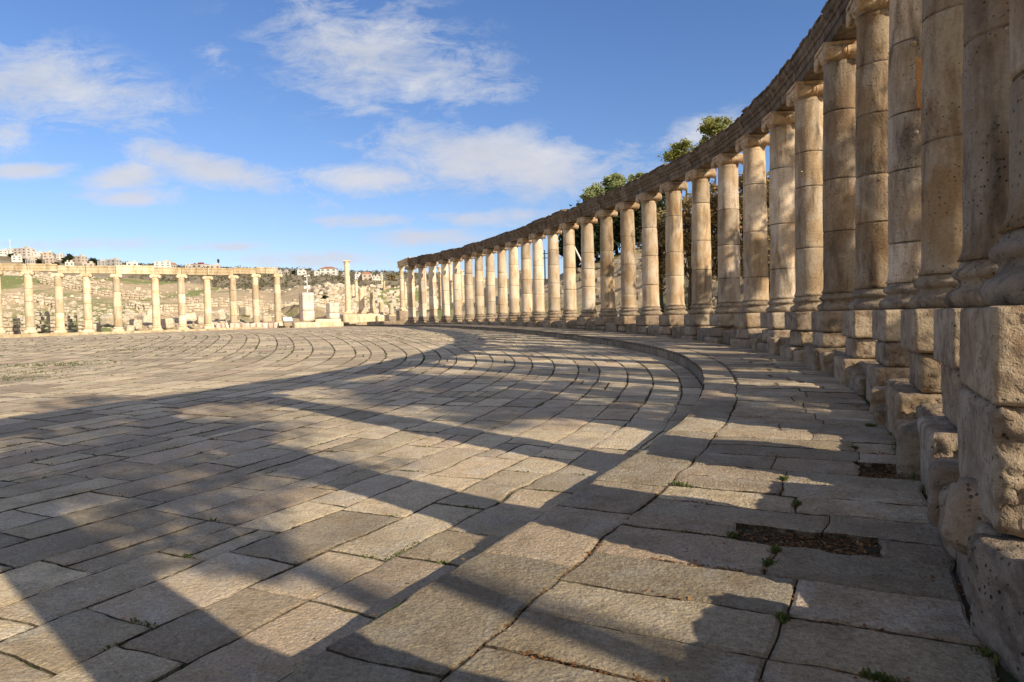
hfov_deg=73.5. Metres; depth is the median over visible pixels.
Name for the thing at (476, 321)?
column pedestal
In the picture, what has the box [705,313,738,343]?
column pedestal
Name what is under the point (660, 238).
autumn tree
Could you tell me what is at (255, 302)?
stone column
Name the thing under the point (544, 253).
utility pole
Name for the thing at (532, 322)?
column pedestal
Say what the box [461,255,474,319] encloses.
stone column
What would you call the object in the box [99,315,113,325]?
fallen block
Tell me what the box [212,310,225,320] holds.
fallen block
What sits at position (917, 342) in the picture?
column pedestal
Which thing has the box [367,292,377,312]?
stone column
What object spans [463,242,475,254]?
entablature block
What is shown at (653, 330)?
infill wall
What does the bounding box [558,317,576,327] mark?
column pedestal
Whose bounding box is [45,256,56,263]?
house
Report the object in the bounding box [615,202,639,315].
stone column
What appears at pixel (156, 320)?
stone column
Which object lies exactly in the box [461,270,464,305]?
stone column
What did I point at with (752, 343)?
footing stone
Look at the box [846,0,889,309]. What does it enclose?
stone column
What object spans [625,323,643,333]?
infill wall
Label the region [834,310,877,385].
column pedestal
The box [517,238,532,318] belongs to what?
stone column
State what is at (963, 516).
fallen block
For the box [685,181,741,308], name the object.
autumn tree
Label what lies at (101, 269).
entablature block
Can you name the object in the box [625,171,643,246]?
tree
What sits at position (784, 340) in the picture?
infill wall
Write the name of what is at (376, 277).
house
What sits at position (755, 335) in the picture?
infill wall
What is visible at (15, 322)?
drystone wall
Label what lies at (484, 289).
stone column
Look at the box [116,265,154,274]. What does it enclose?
entablature block
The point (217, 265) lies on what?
house
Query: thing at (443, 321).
column pedestal
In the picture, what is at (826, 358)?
footing stone
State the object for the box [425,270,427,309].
stone column
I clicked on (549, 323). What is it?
column pedestal
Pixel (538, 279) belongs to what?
stone column
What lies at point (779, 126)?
stone column
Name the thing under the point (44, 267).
entablature block
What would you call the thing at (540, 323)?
infill wall
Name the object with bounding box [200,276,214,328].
stone column
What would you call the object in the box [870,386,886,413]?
footing stone
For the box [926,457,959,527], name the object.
footing stone
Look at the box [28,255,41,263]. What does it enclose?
house
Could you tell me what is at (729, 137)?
entablature block
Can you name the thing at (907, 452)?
footing stone
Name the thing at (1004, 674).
joint soil
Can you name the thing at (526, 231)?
entablature block
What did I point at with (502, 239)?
entablature block
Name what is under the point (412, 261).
entablature block
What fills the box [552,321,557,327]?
infill wall
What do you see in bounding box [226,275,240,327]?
stone column
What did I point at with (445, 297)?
stone column
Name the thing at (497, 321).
column pedestal
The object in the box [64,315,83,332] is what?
drystone wall
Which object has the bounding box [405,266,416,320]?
stone column
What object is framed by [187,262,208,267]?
house
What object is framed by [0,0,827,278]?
sky
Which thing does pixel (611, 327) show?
infill wall
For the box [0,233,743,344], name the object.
ground
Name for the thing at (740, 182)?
autumn tree
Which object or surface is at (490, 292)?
stone column
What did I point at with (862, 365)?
infill wall
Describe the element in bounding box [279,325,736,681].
kerb
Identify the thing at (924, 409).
stone block
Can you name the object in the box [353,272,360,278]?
house
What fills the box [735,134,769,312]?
stone column
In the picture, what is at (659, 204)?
evergreen tree
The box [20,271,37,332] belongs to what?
stone column
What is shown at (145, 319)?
fallen block
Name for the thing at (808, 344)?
infill wall
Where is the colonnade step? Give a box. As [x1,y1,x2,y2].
[0,326,291,337]
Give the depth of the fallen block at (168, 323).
79.54 m
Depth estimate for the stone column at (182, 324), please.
74.76 m
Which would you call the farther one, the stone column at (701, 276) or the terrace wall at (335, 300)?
the terrace wall at (335, 300)
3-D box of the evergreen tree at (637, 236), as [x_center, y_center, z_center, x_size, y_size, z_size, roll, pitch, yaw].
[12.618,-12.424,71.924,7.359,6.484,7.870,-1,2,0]
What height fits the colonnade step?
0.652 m
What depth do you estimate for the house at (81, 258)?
497.34 m
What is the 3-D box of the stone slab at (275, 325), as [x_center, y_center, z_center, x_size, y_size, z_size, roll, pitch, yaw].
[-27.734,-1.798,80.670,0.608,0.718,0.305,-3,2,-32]
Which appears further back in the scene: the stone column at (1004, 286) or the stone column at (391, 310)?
the stone column at (391, 310)
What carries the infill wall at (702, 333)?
on the ground at (13, 284)
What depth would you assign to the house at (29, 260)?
461.03 m
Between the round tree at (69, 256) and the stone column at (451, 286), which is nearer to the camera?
the stone column at (451, 286)
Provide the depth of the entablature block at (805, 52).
17.21 m
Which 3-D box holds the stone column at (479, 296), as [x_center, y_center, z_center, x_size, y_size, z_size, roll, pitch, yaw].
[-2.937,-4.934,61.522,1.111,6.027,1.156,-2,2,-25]
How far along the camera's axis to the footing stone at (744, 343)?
23.00 m
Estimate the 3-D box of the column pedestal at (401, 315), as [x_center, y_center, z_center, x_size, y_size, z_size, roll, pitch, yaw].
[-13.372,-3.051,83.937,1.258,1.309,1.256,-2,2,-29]
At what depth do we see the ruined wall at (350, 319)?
85.05 m
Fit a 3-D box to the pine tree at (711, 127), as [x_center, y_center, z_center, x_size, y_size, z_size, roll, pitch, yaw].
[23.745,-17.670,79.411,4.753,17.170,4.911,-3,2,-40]
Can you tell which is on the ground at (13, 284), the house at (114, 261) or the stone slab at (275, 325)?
the house at (114, 261)
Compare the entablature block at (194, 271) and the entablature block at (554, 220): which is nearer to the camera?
the entablature block at (554, 220)
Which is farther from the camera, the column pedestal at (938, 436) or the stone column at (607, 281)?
the stone column at (607, 281)
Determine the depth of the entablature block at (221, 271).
77.36 m
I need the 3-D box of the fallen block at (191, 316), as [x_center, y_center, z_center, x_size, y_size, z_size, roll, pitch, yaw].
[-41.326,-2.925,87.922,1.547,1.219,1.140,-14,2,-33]
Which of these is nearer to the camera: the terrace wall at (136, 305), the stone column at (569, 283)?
the stone column at (569, 283)
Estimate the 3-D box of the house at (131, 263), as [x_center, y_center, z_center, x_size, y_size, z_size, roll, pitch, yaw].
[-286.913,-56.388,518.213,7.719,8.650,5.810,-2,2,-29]
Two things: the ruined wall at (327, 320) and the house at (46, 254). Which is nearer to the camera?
the ruined wall at (327, 320)
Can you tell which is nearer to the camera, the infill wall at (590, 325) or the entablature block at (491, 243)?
the infill wall at (590, 325)
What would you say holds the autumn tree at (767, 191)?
on the ground at (13, 284)
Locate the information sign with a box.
[282,317,293,327]
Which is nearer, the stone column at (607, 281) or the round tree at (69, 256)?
the stone column at (607, 281)
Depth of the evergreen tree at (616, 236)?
71.38 m
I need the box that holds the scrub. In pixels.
[122,261,473,290]
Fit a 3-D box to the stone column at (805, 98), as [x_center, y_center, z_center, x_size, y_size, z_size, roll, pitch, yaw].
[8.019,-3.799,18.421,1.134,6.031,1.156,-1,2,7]
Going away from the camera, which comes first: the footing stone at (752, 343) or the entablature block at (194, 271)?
the footing stone at (752, 343)
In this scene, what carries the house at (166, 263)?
on the ground at (13, 284)
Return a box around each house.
[0,248,8,255]
[11,254,22,261]
[13,246,35,258]
[25,257,34,263]
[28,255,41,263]
[33,251,42,258]
[42,250,54,258]
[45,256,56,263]
[56,253,65,259]
[65,260,73,265]
[71,254,87,263]
[82,261,95,265]
[97,259,107,265]
[106,258,121,265]
[126,261,137,264]
[154,260,171,266]
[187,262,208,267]
[209,263,220,267]
[296,269,305,274]
[319,267,337,275]
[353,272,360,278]
[361,272,371,279]
[372,274,379,280]
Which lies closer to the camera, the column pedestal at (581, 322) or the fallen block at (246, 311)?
the column pedestal at (581, 322)
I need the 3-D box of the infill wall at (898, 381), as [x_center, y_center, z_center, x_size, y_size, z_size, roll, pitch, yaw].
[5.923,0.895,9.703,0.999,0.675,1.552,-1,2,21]
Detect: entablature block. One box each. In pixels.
[0,263,26,270]
[27,264,57,271]
[57,265,85,273]
[85,266,115,273]
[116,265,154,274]
[155,267,180,274]
[181,268,206,274]
[207,268,232,275]
[233,267,255,273]
[253,267,277,273]
[397,257,410,266]
[407,257,418,265]
[417,254,428,263]
[428,252,441,261]
[440,248,454,259]
[452,246,464,256]
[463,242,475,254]
[473,240,485,251]
[484,236,497,248]
[496,231,508,244]
[507,228,521,241]
[519,222,532,237]
[531,216,548,232]
[546,209,566,228]
[562,204,581,222]
[580,194,600,216]
[599,187,621,209]
[619,177,642,201]
[640,163,668,192]
[663,151,692,181]
[689,134,718,168]
[715,113,744,153]
[740,86,771,134]
[766,54,796,110]
[791,14,825,81]
[818,0,856,41]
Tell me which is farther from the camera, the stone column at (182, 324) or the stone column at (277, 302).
the stone column at (277, 302)
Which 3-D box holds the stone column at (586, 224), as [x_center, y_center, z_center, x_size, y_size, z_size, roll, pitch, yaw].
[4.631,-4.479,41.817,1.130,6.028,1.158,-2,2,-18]
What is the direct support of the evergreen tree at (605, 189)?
on the ground at (13, 284)
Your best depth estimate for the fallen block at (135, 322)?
79.55 m
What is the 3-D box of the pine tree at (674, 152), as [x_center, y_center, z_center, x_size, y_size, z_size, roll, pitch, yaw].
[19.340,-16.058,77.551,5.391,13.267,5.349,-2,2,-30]
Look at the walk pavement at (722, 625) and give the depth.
4.27 m
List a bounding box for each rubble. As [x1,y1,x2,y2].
[1,271,406,334]
[312,282,437,314]
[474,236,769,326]
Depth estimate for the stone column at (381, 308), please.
89.60 m
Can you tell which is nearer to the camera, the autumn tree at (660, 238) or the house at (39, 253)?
the autumn tree at (660, 238)
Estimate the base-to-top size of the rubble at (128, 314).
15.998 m
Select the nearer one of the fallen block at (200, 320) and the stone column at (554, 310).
the stone column at (554, 310)
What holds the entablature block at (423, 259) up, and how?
on the stone column at (433, 315)
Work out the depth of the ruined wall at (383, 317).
86.03 m
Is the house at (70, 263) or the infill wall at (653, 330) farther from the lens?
the house at (70, 263)
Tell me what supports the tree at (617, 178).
on the ground at (13, 284)
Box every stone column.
[0,271,5,332]
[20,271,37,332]
[51,273,67,332]
[79,273,95,331]
[110,274,124,330]
[148,274,162,329]
[174,274,189,329]
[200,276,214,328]
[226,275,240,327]
[249,274,260,322]
[271,274,284,325]
[343,260,352,313]
[354,280,357,297]
[357,288,366,313]
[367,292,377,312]
[378,302,386,314]
[389,304,395,315]
[397,267,406,310]
[404,282,406,302]
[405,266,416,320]
[406,278,407,307]
[415,264,427,320]
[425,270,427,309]
[426,262,438,320]
[436,267,441,309]
[438,260,451,319]
[448,262,453,308]
[450,257,463,319]
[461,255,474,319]
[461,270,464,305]
[472,252,484,319]
[482,249,496,318]
[483,278,485,300]
[494,245,508,318]
[505,242,520,318]
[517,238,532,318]
[529,233,546,317]
[543,228,561,317]
[559,223,578,317]
[576,217,597,316]
[595,210,617,316]
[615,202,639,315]
[635,192,662,315]
[659,182,687,314]
[685,169,716,313]
[711,153,742,313]
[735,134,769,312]
[761,111,795,312]
[786,80,822,311]
[814,39,856,310]
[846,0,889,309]
[878,0,921,309]
[908,0,963,308]
[943,0,1011,307]
[977,0,1023,305]
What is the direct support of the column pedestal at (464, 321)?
on the ground at (13, 284)
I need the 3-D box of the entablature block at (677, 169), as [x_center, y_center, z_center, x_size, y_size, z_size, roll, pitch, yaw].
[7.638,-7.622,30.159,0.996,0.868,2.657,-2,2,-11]
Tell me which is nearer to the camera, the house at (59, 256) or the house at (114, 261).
the house at (59, 256)
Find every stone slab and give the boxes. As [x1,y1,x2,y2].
[262,323,267,328]
[273,323,278,327]
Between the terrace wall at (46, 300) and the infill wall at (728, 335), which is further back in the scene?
the terrace wall at (46, 300)
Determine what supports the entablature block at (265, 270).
on the stone column at (277, 302)
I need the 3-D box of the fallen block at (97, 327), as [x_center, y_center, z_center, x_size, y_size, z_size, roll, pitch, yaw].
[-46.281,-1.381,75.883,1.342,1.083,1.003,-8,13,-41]
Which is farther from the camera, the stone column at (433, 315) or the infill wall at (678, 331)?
the stone column at (433, 315)
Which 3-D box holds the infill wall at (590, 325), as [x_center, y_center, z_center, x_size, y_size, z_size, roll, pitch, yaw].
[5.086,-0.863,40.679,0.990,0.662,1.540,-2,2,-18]
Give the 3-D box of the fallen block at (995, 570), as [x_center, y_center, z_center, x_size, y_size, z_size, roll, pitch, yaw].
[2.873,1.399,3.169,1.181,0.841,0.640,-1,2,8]
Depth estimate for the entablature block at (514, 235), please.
52.76 m
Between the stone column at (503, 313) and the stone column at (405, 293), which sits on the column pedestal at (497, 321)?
the stone column at (503, 313)
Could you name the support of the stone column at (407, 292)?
on the ground at (13, 284)
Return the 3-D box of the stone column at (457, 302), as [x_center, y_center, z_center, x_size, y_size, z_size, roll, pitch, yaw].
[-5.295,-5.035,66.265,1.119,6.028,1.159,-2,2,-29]
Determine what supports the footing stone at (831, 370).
on the walk pavement at (722, 625)
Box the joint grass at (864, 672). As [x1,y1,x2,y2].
[0,328,1001,681]
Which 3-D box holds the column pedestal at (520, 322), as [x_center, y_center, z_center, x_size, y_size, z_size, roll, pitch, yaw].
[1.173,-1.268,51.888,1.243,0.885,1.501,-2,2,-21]
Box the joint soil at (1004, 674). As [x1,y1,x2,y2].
[278,328,1018,681]
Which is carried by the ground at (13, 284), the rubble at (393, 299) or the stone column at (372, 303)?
the rubble at (393, 299)
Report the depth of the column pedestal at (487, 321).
58.66 m
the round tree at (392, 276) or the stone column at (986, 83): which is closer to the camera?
the stone column at (986, 83)
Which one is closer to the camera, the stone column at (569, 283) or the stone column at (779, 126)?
the stone column at (779, 126)
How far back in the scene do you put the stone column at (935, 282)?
8.13 m
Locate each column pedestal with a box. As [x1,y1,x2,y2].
[396,311,407,320]
[415,321,429,323]
[438,320,450,323]
[449,320,461,323]
[461,320,472,323]
[471,319,484,324]
[482,319,494,324]
[493,319,505,324]
[504,319,517,325]
[516,318,529,325]
[528,318,548,326]
[543,318,560,327]
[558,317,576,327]
[577,317,594,329]
[593,316,614,330]
[615,316,635,332]
[636,315,658,334]
[657,315,683,337]
[681,314,715,339]
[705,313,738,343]
[730,313,763,346]
[757,312,790,352]
[780,311,815,359]
[804,311,845,370]
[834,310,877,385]
[866,309,909,401]
[885,308,941,439]
[917,308,962,489]
[956,305,1023,606]
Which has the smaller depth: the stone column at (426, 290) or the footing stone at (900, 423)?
the footing stone at (900, 423)
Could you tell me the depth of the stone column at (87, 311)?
70.26 m
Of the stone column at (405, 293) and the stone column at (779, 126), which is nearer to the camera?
the stone column at (779, 126)
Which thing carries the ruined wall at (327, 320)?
on the ruined wall at (312, 324)
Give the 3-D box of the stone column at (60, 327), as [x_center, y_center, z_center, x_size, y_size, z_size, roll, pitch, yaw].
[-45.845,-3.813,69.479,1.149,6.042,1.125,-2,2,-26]
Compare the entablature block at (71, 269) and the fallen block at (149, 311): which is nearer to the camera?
the entablature block at (71, 269)
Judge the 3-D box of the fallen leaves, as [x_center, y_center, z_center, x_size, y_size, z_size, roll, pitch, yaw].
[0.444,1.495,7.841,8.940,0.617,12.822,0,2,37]
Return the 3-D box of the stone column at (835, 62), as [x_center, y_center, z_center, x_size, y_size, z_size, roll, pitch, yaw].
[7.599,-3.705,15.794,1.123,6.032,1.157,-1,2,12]
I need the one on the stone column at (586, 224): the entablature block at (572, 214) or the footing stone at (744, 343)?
the entablature block at (572, 214)
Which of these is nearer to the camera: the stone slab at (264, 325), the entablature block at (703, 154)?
the entablature block at (703, 154)
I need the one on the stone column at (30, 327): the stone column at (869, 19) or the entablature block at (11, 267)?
the entablature block at (11, 267)
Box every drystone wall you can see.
[0,314,24,334]
[35,311,55,333]
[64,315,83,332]
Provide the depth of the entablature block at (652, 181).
32.67 m
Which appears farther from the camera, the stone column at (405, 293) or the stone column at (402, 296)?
the stone column at (405, 293)
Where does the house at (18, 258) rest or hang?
on the ground at (13, 284)
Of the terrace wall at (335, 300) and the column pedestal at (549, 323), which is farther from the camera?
the terrace wall at (335, 300)
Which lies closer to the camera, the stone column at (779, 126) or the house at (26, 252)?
the stone column at (779, 126)
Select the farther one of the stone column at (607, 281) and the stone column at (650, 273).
the stone column at (607, 281)
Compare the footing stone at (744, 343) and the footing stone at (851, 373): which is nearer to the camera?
the footing stone at (851, 373)
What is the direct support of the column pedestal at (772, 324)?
on the ground at (13, 284)
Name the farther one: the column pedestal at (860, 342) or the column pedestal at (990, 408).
the column pedestal at (860, 342)
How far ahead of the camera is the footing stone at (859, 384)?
11.99 m
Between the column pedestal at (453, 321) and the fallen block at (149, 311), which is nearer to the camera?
the column pedestal at (453, 321)
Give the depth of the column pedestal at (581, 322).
41.38 m
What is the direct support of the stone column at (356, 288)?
on the ground at (13, 284)
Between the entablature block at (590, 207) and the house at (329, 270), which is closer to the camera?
the entablature block at (590, 207)
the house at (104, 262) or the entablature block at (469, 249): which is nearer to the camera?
the entablature block at (469, 249)
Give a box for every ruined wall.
[292,322,343,327]
[315,319,340,321]
[339,314,379,324]
[367,320,406,324]
[377,315,389,320]
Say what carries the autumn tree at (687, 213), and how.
on the ground at (13, 284)
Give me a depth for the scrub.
462.37 m
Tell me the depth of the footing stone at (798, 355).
17.61 m
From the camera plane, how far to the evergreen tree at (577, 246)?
73.05 m
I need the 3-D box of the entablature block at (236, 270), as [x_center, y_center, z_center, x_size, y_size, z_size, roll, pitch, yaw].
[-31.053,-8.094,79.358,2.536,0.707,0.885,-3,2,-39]
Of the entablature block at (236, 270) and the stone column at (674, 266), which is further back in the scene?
the entablature block at (236, 270)
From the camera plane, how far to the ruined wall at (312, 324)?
79.15 m
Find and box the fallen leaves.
[17,394,999,681]
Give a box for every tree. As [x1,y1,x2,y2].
[65,253,73,260]
[87,257,96,262]
[389,274,395,280]
[558,226,596,272]
[575,194,620,259]
[578,182,606,259]
[598,180,621,253]
[600,172,625,189]
[613,211,641,249]
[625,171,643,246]
[631,180,665,243]
[635,205,665,312]
[657,137,698,232]
[659,190,711,309]
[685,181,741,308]
[696,115,734,194]
[716,164,769,278]
[740,171,769,292]
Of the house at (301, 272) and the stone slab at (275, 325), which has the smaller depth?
the stone slab at (275, 325)
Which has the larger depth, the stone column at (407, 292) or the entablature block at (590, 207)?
the stone column at (407, 292)
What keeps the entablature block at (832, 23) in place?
on the stone column at (869, 19)
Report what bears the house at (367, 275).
on the ground at (13, 284)
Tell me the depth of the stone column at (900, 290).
10.61 m
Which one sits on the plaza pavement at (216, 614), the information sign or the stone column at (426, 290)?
the information sign
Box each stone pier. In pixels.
[299,293,314,320]
[326,303,339,318]
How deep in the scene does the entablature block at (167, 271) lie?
73.87 m
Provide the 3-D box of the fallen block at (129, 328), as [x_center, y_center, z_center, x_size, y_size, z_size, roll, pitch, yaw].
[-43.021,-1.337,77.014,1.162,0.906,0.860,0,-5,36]
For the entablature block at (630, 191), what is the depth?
35.27 m
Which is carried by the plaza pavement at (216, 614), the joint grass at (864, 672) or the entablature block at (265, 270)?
the joint grass at (864, 672)
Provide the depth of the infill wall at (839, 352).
14.83 m
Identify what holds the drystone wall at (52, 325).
on the ground at (13, 284)
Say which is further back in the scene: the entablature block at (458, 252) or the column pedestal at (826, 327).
the entablature block at (458, 252)
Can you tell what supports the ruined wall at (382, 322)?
on the ground at (13, 284)
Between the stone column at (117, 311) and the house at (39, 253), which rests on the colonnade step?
the stone column at (117, 311)
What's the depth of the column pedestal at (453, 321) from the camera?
65.85 m
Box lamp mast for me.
[304,274,310,291]
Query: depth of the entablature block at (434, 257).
69.44 m
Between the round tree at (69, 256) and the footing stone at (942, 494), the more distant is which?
the round tree at (69, 256)
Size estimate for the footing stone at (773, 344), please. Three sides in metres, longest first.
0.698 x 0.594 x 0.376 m
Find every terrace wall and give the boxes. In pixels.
[7,294,70,311]
[38,275,144,299]
[124,300,203,311]
[186,297,273,309]
[281,296,353,308]
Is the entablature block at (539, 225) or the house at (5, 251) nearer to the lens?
the entablature block at (539, 225)
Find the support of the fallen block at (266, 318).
on the ground at (13, 284)
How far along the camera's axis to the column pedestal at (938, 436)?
6.04 m
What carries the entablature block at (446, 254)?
on the stone column at (457, 302)
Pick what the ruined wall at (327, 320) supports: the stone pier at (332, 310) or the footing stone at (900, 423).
the stone pier at (332, 310)
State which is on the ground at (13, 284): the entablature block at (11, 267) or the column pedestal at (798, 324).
the column pedestal at (798, 324)
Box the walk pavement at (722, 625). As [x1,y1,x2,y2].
[380,324,996,681]
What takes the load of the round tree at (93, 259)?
on the ground at (13, 284)
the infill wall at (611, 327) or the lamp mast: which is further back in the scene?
the lamp mast
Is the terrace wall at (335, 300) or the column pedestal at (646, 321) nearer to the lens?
the column pedestal at (646, 321)
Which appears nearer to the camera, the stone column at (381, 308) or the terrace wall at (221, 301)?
the stone column at (381, 308)
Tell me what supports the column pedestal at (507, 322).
on the ground at (13, 284)
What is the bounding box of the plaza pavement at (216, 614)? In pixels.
[0,326,701,681]
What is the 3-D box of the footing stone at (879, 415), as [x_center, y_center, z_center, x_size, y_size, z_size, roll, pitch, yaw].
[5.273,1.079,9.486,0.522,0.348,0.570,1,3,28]
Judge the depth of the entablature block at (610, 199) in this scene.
37.77 m
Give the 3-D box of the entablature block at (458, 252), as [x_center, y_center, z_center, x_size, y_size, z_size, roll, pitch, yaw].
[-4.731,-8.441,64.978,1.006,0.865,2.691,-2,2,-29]
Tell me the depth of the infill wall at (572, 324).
43.07 m
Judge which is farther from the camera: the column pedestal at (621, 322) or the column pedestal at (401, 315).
the column pedestal at (401, 315)
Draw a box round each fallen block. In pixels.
[93,323,100,331]
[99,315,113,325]
[123,325,134,330]
[129,319,142,327]
[137,315,151,324]
[146,309,151,314]
[160,318,174,328]
[186,312,196,321]
[197,317,204,323]
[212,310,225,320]
[239,306,252,315]
[262,316,271,321]
[941,477,990,555]
[967,533,1023,681]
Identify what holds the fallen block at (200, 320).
on the ground at (13, 284)
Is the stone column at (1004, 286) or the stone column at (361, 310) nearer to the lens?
the stone column at (1004, 286)
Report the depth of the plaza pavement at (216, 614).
8.88 m
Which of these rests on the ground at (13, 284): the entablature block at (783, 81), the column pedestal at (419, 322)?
the column pedestal at (419, 322)
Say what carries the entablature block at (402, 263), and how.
on the stone column at (402, 296)
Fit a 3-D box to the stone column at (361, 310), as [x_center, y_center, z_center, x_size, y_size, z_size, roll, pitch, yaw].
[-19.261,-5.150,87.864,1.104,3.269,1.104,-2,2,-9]
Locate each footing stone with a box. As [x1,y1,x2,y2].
[742,339,748,347]
[748,338,760,349]
[767,337,780,354]
[793,350,803,362]
[819,351,834,372]
[828,363,833,376]
[845,366,863,388]
[854,375,865,395]
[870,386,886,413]
[873,405,885,424]
[894,418,916,437]
[895,423,919,479]
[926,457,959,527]
[937,485,957,563]
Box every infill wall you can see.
[538,321,542,326]
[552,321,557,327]
[568,320,579,328]
[586,321,600,329]
[605,322,620,331]
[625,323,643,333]
[648,324,661,335]
[672,325,684,337]
[696,327,712,340]
[722,330,739,343]
[750,332,761,341]
[777,337,789,345]
[803,342,813,349]
[833,349,845,356]
[858,360,878,374]
[885,378,912,385]
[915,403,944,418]
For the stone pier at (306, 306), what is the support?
on the ruined wall at (312, 324)
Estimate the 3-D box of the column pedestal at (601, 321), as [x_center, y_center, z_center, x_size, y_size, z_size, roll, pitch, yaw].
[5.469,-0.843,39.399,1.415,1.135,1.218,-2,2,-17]
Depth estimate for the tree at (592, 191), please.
78.84 m
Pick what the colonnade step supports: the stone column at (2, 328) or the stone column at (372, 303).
the stone column at (2, 328)
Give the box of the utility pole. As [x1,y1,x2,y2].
[543,250,547,280]
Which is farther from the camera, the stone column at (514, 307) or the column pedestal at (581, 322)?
the stone column at (514, 307)
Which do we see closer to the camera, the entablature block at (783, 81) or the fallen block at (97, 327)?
the entablature block at (783, 81)
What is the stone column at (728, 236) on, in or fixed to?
on the column pedestal at (720, 322)
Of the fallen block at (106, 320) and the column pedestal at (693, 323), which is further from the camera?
the fallen block at (106, 320)
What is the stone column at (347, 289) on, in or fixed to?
on the ruined wall at (350, 319)
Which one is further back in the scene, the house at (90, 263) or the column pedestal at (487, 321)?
the house at (90, 263)
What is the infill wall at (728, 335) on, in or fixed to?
on the ground at (13, 284)
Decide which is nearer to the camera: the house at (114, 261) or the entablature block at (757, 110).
the entablature block at (757, 110)
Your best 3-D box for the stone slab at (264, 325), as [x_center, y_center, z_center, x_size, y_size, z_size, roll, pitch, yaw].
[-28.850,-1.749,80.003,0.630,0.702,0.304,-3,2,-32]
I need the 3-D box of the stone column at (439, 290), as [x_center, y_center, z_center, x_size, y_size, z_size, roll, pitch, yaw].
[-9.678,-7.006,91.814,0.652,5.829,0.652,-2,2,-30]
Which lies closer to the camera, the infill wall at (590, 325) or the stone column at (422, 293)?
the infill wall at (590, 325)
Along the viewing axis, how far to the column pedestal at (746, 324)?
23.35 m
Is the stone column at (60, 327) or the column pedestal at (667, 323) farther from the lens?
the stone column at (60, 327)
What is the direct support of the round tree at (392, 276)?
on the ground at (13, 284)
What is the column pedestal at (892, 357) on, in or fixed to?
on the ground at (13, 284)
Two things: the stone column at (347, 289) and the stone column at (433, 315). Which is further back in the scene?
the stone column at (347, 289)
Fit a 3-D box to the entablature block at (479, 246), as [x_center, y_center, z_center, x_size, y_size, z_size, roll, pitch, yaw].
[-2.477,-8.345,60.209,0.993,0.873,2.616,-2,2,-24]
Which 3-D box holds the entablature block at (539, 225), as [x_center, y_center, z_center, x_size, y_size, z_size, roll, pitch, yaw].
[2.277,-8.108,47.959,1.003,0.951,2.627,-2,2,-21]

